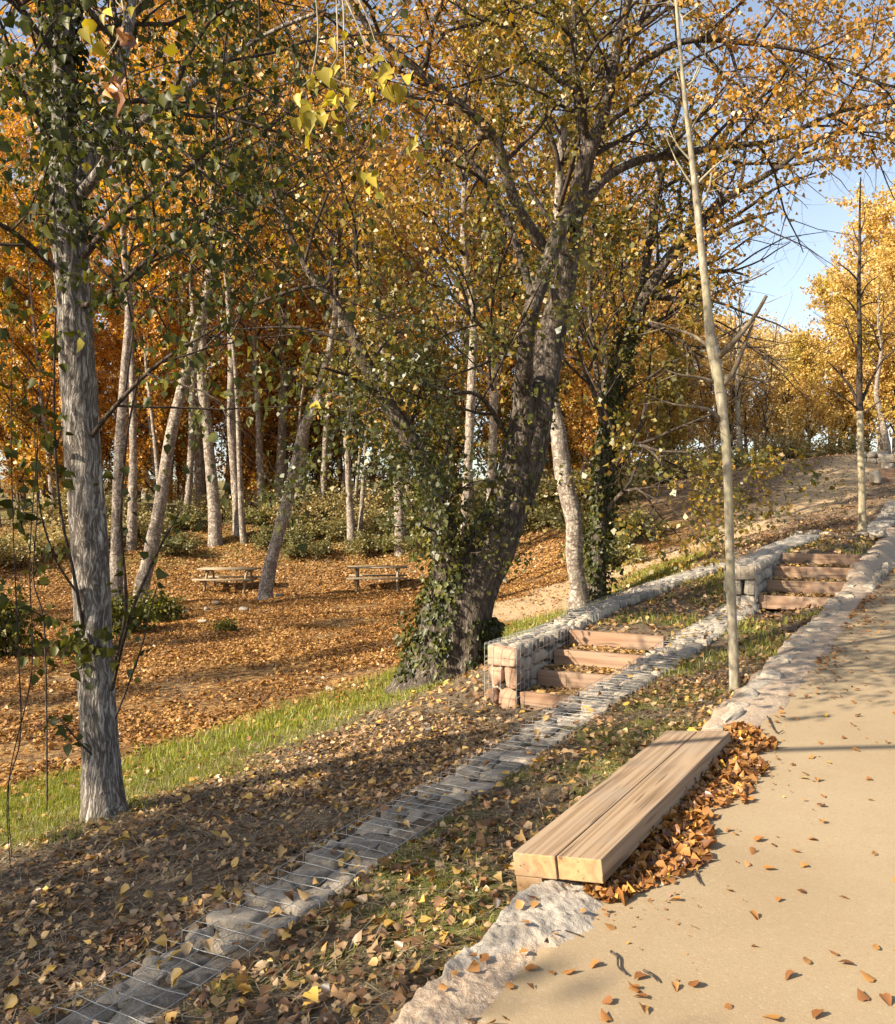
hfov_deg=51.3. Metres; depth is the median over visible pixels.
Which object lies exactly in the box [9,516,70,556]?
bush
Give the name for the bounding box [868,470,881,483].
gabion block
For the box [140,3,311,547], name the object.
poplar tree
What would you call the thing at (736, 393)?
white stemmed tree
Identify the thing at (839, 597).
edging stone
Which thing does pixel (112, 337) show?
poplar tree
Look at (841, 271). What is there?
poplar tree
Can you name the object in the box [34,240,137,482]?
poplar tree
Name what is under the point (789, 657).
edging stone
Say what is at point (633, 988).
fallen leaf
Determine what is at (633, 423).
poplar tree
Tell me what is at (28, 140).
poplar tree
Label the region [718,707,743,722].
edging stone
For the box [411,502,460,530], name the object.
bush
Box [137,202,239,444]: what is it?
poplar tree
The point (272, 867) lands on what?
dry straw
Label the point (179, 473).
poplar tree
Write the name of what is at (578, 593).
poplar tree
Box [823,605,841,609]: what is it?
edging stone
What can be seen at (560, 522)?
bush
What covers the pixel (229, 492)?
poplar tree
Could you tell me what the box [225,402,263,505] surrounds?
poplar tree
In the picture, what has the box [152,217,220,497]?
poplar tree
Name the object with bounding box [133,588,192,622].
bush
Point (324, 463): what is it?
poplar tree
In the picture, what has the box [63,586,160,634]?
bush
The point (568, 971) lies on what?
fallen leaf
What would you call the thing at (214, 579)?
picnic table
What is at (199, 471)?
poplar tree
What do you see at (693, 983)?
fallen leaf
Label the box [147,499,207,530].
bush
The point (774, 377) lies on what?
poplar tree
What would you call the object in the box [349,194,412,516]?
poplar tree
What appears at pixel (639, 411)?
poplar tree
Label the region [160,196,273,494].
poplar tree
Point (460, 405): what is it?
poplar tree
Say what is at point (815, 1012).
fallen leaf
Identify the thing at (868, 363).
poplar tree
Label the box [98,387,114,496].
poplar tree
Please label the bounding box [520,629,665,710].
timber stair
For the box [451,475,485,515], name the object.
bush
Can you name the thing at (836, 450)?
bush
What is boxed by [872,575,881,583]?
edging stone
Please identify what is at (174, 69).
poplar tree
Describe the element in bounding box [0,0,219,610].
poplar tree
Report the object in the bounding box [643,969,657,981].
twig
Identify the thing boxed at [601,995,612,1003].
fallen leaf
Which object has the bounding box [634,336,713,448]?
poplar tree
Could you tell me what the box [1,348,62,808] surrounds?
sapling
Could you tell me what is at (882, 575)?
edging stone
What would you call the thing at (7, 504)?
sapling
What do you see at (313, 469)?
poplar tree
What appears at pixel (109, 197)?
poplar tree
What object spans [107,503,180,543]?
bush
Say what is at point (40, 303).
poplar tree
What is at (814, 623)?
edging stone
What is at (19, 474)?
poplar tree
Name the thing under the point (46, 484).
poplar tree
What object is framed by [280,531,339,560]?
bush
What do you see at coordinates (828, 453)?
bush
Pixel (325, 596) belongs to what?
leaf carpet
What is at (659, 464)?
bush
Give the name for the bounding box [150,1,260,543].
poplar tree
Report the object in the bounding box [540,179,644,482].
poplar tree
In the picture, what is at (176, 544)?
bush
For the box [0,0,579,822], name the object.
poplar tree
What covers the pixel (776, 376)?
poplar tree
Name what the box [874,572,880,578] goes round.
edging stone
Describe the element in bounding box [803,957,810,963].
fallen leaf
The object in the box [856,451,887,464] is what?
gabion block
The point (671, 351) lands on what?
poplar tree
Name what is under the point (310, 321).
poplar tree
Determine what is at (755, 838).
fallen leaf
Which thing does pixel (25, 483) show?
poplar tree
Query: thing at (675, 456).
bush
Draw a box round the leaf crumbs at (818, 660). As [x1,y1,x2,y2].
[595,568,894,980]
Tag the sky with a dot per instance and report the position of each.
(829, 217)
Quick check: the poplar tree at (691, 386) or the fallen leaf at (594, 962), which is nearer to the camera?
the fallen leaf at (594, 962)
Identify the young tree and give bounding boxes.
[636,0,794,689]
[827,177,890,531]
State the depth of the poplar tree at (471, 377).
21.71 m
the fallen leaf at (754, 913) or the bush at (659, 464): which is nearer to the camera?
the fallen leaf at (754, 913)
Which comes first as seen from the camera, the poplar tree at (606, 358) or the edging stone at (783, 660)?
the edging stone at (783, 660)
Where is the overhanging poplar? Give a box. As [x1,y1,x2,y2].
[77,0,423,202]
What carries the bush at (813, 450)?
on the ground at (664, 512)
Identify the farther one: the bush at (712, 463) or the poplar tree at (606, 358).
the bush at (712, 463)
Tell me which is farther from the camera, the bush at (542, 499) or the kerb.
the bush at (542, 499)
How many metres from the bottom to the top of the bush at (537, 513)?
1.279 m
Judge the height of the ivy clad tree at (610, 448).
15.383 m
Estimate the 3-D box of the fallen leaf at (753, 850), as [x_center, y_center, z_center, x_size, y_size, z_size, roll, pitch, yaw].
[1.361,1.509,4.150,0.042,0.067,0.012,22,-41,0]
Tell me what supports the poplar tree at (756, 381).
on the ground at (664, 512)
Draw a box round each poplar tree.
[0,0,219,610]
[0,0,292,229]
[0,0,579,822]
[0,33,48,415]
[0,33,91,430]
[0,53,55,498]
[0,63,26,426]
[0,165,107,526]
[0,195,119,489]
[0,205,116,507]
[0,258,52,521]
[0,268,48,509]
[0,364,31,507]
[0,385,61,496]
[0,420,7,461]
[3,360,66,499]
[6,285,103,488]
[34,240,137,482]
[82,0,232,550]
[87,33,187,505]
[90,223,211,493]
[93,209,205,503]
[94,230,196,500]
[96,0,894,695]
[98,127,194,498]
[98,172,173,533]
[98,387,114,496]
[99,0,361,605]
[119,0,305,513]
[124,380,187,504]
[132,9,294,509]
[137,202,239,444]
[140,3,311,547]
[144,191,223,502]
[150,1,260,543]
[151,367,218,507]
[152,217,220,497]
[156,0,313,536]
[159,51,254,355]
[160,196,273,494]
[171,200,274,502]
[175,24,317,518]
[177,0,488,600]
[192,0,352,507]
[206,263,298,505]
[208,294,278,505]
[222,95,295,504]
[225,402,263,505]
[233,231,313,480]
[243,341,296,501]
[250,143,372,511]
[250,395,310,491]
[253,69,383,518]
[257,0,446,547]
[260,148,364,492]
[260,159,358,476]
[265,293,344,508]
[286,20,474,556]
[286,205,342,519]
[296,373,351,498]
[317,82,389,348]
[318,168,449,516]
[325,0,619,533]
[327,332,388,498]
[340,230,420,505]
[344,126,427,501]
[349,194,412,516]
[357,193,433,536]
[360,101,476,446]
[366,51,670,500]
[370,334,428,492]
[400,23,542,520]
[407,0,728,609]
[414,351,463,497]
[416,353,487,502]
[419,283,479,492]
[419,341,464,471]
[443,85,532,495]
[444,215,535,466]
[451,225,523,478]
[467,103,714,487]
[475,144,595,466]
[477,319,550,480]
[502,242,598,471]
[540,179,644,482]
[541,361,583,484]
[542,384,580,487]
[548,339,582,474]
[558,191,672,472]
[577,353,599,467]
[587,244,685,467]
[621,306,678,462]
[629,268,742,448]
[631,342,683,463]
[632,318,699,458]
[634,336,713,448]
[638,342,703,458]
[679,337,709,449]
[685,311,759,454]
[693,310,757,452]
[712,312,779,452]
[715,328,754,454]
[733,327,784,455]
[741,306,790,444]
[747,328,803,447]
[753,334,807,444]
[761,317,808,447]
[767,333,804,446]
[775,265,893,447]
[777,326,847,452]
[800,294,874,445]
[805,179,894,450]
[808,254,887,446]
[827,307,894,448]
[831,237,894,454]
[849,179,894,373]
[861,221,894,400]
[871,326,894,437]
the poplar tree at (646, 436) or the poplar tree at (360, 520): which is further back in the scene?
the poplar tree at (646, 436)
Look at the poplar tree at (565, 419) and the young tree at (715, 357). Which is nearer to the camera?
the young tree at (715, 357)
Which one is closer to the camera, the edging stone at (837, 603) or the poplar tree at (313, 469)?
the edging stone at (837, 603)
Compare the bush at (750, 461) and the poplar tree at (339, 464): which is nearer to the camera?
the bush at (750, 461)
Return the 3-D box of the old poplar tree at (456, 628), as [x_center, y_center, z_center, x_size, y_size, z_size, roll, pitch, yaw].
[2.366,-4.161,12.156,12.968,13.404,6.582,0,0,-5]
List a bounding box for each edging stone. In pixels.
[704,724,723,728]
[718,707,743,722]
[727,702,749,709]
[741,687,758,698]
[742,679,771,689]
[755,670,783,678]
[763,657,789,667]
[768,654,794,659]
[782,640,804,646]
[788,648,802,652]
[790,635,806,640]
[797,638,813,643]
[802,626,821,630]
[807,621,827,626]
[817,613,830,617]
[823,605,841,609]
[825,598,842,603]
[825,602,841,604]
[829,607,841,610]
[832,596,845,599]
[836,593,854,597]
[838,591,851,593]
[863,583,875,589]
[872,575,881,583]
[874,570,884,578]
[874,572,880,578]
[881,565,888,572]
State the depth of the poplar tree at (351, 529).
33.93 m
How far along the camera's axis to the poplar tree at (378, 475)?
49.36 m
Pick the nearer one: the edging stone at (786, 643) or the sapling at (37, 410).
the sapling at (37, 410)
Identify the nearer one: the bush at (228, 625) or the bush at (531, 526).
the bush at (228, 625)
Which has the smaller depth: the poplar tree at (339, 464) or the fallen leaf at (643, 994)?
the fallen leaf at (643, 994)
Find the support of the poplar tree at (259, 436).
on the ground at (664, 512)
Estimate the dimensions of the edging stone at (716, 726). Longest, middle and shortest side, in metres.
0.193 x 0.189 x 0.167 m
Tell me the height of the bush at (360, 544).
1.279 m
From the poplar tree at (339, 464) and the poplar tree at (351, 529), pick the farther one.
the poplar tree at (339, 464)
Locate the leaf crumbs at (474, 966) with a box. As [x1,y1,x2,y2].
[439,883,619,1023]
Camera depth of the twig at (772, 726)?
6.04 m
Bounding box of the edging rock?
[390,867,624,1023]
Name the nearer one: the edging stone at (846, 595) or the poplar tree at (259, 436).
the edging stone at (846, 595)
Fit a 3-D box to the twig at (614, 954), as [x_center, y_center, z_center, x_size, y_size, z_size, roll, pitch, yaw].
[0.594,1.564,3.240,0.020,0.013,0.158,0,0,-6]
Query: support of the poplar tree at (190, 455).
on the ground at (664, 512)
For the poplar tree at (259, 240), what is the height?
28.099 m
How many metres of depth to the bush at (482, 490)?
38.11 m
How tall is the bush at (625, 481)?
2.173 m
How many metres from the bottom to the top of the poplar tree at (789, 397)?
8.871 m
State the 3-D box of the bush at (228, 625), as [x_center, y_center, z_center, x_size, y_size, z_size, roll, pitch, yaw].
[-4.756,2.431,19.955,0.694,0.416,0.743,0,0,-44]
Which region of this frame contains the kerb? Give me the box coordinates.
[701,527,894,730]
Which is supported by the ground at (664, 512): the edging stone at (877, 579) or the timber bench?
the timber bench
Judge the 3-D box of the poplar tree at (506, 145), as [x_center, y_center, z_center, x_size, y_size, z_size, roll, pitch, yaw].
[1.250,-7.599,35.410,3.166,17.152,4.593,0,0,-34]
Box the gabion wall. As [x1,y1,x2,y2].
[724,534,820,606]
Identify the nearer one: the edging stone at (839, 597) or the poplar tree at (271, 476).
the edging stone at (839, 597)
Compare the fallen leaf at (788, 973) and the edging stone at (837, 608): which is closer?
the fallen leaf at (788, 973)
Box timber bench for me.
[513,730,730,890]
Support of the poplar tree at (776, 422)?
on the ground at (664, 512)
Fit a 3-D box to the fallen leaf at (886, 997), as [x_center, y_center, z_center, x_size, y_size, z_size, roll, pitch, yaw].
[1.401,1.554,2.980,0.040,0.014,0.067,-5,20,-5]
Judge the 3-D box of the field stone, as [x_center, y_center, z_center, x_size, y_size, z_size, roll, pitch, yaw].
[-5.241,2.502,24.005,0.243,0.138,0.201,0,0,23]
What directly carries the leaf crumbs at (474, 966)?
on the edging rock
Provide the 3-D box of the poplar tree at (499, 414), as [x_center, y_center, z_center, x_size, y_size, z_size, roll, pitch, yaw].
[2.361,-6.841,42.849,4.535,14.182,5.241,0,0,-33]
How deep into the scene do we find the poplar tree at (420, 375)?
38.90 m
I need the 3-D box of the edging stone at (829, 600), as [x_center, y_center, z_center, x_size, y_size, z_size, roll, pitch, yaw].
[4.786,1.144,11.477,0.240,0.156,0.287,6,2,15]
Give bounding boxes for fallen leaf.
[561,968,575,973]
[590,959,598,967]
[600,1008,611,1022]
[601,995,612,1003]
[604,923,614,930]
[628,981,640,991]
[633,993,647,996]
[634,971,645,978]
[639,1002,648,1012]
[671,981,678,991]
[688,980,698,985]
[724,1003,731,1008]
[749,846,756,854]
[750,910,758,919]
[753,836,762,840]
[762,1014,781,1018]
[785,969,794,980]
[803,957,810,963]
[811,1006,823,1018]
[838,959,851,962]
[857,988,869,1000]
[859,969,875,981]
[879,990,891,1005]
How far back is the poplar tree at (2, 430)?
37.20 m
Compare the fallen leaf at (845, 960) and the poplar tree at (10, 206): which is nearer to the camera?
the fallen leaf at (845, 960)
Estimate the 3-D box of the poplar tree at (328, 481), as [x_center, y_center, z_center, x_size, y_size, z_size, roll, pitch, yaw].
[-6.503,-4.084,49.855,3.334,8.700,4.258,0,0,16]
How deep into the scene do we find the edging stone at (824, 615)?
10.37 m
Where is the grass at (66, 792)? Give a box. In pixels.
[0,528,871,1014]
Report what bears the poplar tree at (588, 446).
on the ground at (664, 512)
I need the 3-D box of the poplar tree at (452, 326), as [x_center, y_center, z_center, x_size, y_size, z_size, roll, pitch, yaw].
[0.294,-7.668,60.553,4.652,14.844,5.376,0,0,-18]
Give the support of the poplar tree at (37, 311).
on the ground at (664, 512)
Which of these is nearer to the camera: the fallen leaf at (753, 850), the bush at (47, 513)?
the fallen leaf at (753, 850)
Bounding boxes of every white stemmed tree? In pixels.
[715,255,765,465]
[801,237,894,453]
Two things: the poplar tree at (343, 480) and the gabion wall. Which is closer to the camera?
the gabion wall
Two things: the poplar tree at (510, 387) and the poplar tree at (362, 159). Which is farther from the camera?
the poplar tree at (362, 159)
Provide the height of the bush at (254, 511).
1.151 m
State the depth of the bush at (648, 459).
37.57 m
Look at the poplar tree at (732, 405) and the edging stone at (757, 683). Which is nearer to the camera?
the edging stone at (757, 683)
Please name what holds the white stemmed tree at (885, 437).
on the ground at (664, 512)
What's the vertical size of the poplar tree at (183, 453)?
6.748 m
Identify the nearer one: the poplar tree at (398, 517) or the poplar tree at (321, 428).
the poplar tree at (398, 517)
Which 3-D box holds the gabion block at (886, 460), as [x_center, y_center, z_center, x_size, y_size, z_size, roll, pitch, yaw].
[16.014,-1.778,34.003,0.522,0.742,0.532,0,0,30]
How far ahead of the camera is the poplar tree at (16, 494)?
50.50 m
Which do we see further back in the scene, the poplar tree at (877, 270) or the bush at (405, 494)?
the poplar tree at (877, 270)
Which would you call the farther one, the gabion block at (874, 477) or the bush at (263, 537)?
the bush at (263, 537)
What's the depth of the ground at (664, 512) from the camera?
8.75 m
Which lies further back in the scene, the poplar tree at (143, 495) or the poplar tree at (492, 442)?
the poplar tree at (143, 495)
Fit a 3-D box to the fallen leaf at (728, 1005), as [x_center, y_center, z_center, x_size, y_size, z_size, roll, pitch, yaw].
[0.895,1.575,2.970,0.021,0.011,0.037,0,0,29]
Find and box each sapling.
[0,295,72,868]
[0,330,79,859]
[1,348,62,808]
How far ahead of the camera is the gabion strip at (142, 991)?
5.24 m
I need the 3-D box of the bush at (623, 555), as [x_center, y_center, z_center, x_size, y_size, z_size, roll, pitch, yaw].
[3.935,1.023,23.833,2.472,1.517,2.901,0,0,-18]
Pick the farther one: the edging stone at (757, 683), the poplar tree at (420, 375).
the poplar tree at (420, 375)
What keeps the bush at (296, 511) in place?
on the ground at (664, 512)
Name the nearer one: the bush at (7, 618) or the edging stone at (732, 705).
the edging stone at (732, 705)
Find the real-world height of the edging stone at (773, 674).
0.172 m
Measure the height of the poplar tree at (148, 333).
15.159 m
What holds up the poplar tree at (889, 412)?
on the ground at (664, 512)
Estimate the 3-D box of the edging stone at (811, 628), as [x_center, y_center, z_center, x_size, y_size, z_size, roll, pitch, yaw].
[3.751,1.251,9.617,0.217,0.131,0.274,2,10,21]
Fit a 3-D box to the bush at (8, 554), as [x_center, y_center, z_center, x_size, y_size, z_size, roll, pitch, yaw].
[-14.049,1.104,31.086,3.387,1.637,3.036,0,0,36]
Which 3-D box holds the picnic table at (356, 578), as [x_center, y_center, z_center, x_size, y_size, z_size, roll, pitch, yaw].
[-2.175,2.117,29.000,1.850,0.858,1.650,0,0,-3]
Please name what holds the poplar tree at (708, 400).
on the ground at (664, 512)
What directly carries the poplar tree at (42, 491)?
on the ground at (664, 512)
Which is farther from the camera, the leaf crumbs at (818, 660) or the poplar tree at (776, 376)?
the poplar tree at (776, 376)
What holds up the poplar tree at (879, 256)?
on the ground at (664, 512)
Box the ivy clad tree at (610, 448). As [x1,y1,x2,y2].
[392,0,894,602]
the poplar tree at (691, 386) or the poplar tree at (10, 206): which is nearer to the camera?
the poplar tree at (10, 206)
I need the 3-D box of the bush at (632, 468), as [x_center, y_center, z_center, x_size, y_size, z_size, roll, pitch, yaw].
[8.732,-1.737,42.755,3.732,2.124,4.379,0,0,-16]
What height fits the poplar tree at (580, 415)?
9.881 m
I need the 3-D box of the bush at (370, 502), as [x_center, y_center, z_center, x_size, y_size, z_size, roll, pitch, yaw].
[-2.421,-0.600,39.720,4.168,2.015,3.737,0,0,-27]
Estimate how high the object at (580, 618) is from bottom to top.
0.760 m
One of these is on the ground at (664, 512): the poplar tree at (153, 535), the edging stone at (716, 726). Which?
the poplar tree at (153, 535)
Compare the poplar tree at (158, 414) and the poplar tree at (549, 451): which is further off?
the poplar tree at (549, 451)
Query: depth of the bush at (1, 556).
30.21 m
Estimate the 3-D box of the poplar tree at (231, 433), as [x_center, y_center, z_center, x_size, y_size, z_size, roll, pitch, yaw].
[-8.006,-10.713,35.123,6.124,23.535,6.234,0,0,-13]
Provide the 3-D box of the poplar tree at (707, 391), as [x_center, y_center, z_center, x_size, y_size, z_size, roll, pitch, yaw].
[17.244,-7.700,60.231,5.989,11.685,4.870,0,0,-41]
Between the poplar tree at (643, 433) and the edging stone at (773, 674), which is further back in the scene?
the poplar tree at (643, 433)
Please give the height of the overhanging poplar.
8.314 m
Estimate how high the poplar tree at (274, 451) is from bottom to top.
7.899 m
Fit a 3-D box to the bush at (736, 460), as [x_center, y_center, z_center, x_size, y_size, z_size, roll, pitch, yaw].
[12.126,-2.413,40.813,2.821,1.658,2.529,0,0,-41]
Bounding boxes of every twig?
[544,930,579,941]
[610,950,626,974]
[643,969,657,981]
[767,716,783,732]
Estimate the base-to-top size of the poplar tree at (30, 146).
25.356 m
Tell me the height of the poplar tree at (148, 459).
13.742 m
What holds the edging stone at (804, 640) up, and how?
on the path
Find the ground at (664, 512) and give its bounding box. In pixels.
[0,454,894,1023]
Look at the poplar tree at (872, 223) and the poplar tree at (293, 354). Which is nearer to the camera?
the poplar tree at (293, 354)
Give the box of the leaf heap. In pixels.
[579,721,779,905]
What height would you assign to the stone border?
0.196 m
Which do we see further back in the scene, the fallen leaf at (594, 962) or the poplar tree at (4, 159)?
the poplar tree at (4, 159)
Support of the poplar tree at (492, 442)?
on the ground at (664, 512)
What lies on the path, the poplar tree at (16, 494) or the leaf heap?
the leaf heap
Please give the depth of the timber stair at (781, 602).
13.26 m
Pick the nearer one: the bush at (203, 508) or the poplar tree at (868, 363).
the bush at (203, 508)
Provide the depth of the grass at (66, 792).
9.05 m
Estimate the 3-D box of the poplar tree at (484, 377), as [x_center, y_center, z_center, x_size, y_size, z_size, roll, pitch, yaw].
[0.835,-8.604,35.212,5.180,19.083,5.650,0,0,-37]
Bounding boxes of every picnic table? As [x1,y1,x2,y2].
[192,567,260,592]
[346,565,407,591]
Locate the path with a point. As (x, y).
(814, 924)
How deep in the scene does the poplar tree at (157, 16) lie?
19.94 m
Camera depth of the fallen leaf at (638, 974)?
3.16 m
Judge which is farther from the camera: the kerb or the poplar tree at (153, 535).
the poplar tree at (153, 535)
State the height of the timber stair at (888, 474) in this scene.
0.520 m
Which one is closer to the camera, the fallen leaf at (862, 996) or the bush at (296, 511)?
the fallen leaf at (862, 996)
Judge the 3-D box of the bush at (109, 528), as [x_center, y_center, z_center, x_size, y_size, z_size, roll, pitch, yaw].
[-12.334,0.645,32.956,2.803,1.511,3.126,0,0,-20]
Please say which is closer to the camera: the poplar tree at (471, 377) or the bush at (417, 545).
the poplar tree at (471, 377)
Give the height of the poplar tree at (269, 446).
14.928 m
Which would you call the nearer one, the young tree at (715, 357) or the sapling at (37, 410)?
the sapling at (37, 410)
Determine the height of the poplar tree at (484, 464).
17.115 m
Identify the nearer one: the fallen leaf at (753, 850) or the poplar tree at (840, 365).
the fallen leaf at (753, 850)
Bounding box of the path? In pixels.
[474,568,894,1023]
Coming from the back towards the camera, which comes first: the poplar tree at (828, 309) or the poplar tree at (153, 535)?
the poplar tree at (828, 309)
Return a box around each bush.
[0,521,61,569]
[0,535,19,567]
[0,581,55,656]
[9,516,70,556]
[16,486,68,527]
[59,516,126,542]
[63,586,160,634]
[104,487,152,524]
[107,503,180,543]
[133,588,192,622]
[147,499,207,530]
[158,526,204,556]
[184,483,269,519]
[211,616,239,631]
[222,504,271,526]
[243,519,316,549]
[257,491,322,526]
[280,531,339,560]
[286,513,355,544]
[299,479,373,518]
[326,499,393,531]
[338,524,392,555]
[340,475,421,516]
[355,504,420,536]
[372,481,459,519]
[373,525,430,556]
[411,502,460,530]
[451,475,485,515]
[457,486,539,515]
[523,503,554,532]
[524,502,563,528]
[534,467,634,513]
[538,457,670,511]
[541,494,676,550]
[558,529,659,572]
[615,446,678,487]
[615,456,679,485]
[634,442,703,478]
[635,451,692,484]
[652,443,716,479]
[680,455,735,476]
[698,444,755,469]
[737,447,783,466]
[744,421,824,461]
[764,437,848,460]
[807,429,882,454]
[812,438,855,455]
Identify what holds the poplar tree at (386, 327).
on the ground at (664, 512)
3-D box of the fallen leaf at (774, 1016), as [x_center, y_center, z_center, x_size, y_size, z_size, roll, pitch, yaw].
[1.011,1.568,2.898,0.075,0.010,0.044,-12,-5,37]
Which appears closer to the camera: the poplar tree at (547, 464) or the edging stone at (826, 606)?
the edging stone at (826, 606)
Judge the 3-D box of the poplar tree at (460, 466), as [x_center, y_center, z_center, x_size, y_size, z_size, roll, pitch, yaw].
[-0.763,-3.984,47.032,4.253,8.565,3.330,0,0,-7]
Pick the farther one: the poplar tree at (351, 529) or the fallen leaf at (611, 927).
the poplar tree at (351, 529)
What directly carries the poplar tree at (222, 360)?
on the ground at (664, 512)
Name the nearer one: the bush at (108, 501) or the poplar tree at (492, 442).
the poplar tree at (492, 442)
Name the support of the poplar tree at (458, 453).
on the ground at (664, 512)
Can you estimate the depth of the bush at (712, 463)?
39.58 m
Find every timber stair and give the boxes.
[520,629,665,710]
[758,553,859,611]
[878,468,894,481]
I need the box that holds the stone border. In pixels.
[790,530,887,538]
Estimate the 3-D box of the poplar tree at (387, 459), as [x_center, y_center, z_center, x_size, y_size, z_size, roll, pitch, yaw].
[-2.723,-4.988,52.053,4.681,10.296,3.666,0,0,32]
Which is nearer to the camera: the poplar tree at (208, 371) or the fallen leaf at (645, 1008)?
the fallen leaf at (645, 1008)
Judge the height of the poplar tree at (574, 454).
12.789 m
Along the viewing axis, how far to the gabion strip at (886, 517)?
21.83 m
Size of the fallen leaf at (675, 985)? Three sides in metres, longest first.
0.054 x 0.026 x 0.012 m
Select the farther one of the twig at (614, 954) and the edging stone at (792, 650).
the edging stone at (792, 650)
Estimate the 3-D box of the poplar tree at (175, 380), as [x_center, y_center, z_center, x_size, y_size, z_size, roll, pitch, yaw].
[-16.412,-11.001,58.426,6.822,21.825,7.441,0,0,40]
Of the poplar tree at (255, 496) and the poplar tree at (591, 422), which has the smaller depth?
the poplar tree at (591, 422)
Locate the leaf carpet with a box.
[0,509,720,840]
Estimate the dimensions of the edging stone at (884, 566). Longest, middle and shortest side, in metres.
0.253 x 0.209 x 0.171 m
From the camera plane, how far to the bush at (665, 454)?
44.04 m
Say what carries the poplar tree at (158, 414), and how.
on the ground at (664, 512)
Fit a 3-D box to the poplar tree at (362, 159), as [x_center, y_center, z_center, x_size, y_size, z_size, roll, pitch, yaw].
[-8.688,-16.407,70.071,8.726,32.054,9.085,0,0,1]
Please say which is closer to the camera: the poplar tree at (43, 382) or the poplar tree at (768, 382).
the poplar tree at (43, 382)
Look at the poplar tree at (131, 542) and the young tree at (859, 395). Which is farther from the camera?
the poplar tree at (131, 542)
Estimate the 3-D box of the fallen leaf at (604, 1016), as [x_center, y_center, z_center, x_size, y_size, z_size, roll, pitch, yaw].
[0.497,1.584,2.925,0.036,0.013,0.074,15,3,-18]
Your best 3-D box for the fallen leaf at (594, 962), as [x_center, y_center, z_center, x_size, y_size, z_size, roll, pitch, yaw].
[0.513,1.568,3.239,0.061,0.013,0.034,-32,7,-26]
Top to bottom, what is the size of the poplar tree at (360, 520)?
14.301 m
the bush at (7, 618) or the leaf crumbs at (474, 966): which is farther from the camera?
the bush at (7, 618)
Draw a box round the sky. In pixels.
[0,0,894,481]
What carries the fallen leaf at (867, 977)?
on the path
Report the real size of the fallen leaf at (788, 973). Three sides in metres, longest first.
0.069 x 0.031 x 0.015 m
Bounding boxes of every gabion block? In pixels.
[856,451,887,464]
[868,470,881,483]
[878,454,894,467]
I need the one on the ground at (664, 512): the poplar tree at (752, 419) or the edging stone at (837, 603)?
the poplar tree at (752, 419)
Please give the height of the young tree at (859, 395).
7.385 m
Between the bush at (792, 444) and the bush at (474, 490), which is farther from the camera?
the bush at (792, 444)
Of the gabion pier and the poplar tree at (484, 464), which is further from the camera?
the poplar tree at (484, 464)
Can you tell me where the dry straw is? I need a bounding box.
[0,621,807,1023]
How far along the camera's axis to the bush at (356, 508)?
35.59 m
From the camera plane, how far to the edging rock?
3.35 m
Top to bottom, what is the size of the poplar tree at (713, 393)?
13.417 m
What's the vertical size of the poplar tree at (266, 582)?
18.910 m
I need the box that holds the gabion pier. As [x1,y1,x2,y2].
[484,623,573,709]
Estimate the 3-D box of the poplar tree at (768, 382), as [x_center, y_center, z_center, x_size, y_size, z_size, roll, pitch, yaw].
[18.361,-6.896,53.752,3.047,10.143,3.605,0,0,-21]
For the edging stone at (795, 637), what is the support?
on the kerb
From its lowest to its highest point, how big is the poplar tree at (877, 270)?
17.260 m
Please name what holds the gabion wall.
on the ground at (664, 512)
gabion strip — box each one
[24,603,759,1023]
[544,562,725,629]
[867,501,894,532]
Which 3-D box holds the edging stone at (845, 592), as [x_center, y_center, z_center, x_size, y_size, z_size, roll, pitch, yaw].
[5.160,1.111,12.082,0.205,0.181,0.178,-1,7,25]
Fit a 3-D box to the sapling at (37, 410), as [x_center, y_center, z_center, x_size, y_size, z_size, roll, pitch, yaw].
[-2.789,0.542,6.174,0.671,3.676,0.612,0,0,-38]
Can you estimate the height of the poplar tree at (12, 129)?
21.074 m
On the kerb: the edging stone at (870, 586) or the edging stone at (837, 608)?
the edging stone at (870, 586)
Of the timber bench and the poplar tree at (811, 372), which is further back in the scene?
the poplar tree at (811, 372)
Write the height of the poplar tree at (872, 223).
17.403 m
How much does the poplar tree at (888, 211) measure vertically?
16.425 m
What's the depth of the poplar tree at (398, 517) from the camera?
33.08 m
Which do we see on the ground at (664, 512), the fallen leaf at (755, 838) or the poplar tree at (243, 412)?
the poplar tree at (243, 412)
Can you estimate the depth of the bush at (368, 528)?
34.87 m
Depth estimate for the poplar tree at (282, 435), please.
40.13 m
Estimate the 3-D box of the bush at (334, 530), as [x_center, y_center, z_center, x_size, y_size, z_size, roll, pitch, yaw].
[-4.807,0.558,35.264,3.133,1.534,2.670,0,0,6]
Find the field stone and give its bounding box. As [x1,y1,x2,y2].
[239,606,248,610]
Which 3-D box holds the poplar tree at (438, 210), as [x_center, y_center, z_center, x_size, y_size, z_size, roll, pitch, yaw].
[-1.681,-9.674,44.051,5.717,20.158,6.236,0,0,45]

